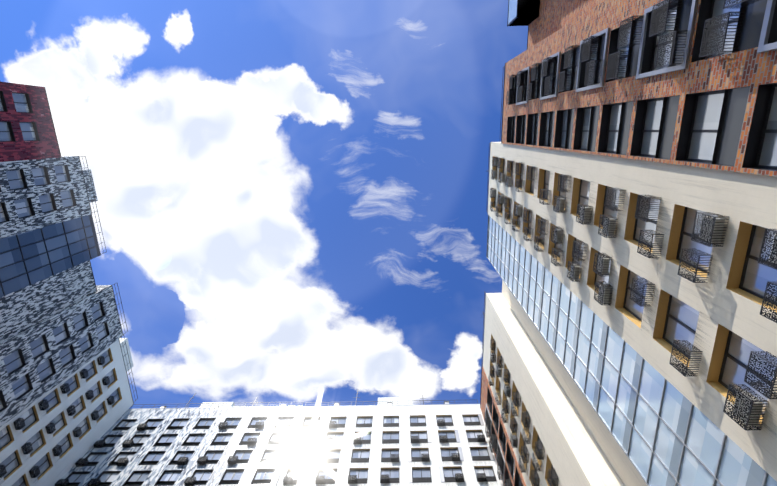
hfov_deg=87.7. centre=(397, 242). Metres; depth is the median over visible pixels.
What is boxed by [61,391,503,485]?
building
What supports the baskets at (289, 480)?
attached to the building at (177, 436)
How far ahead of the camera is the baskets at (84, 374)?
44.01 m
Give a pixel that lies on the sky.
(292, 195)
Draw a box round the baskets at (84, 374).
[0,355,114,483]
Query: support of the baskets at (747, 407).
attached to the building at (610, 395)
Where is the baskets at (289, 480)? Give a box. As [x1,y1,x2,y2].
[55,419,496,485]
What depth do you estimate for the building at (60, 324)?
43.30 m
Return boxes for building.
[0,82,137,485]
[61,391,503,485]
[480,0,776,485]
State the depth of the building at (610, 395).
18.31 m
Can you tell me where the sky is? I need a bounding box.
[0,0,527,408]
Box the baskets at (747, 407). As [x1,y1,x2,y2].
[484,0,776,485]

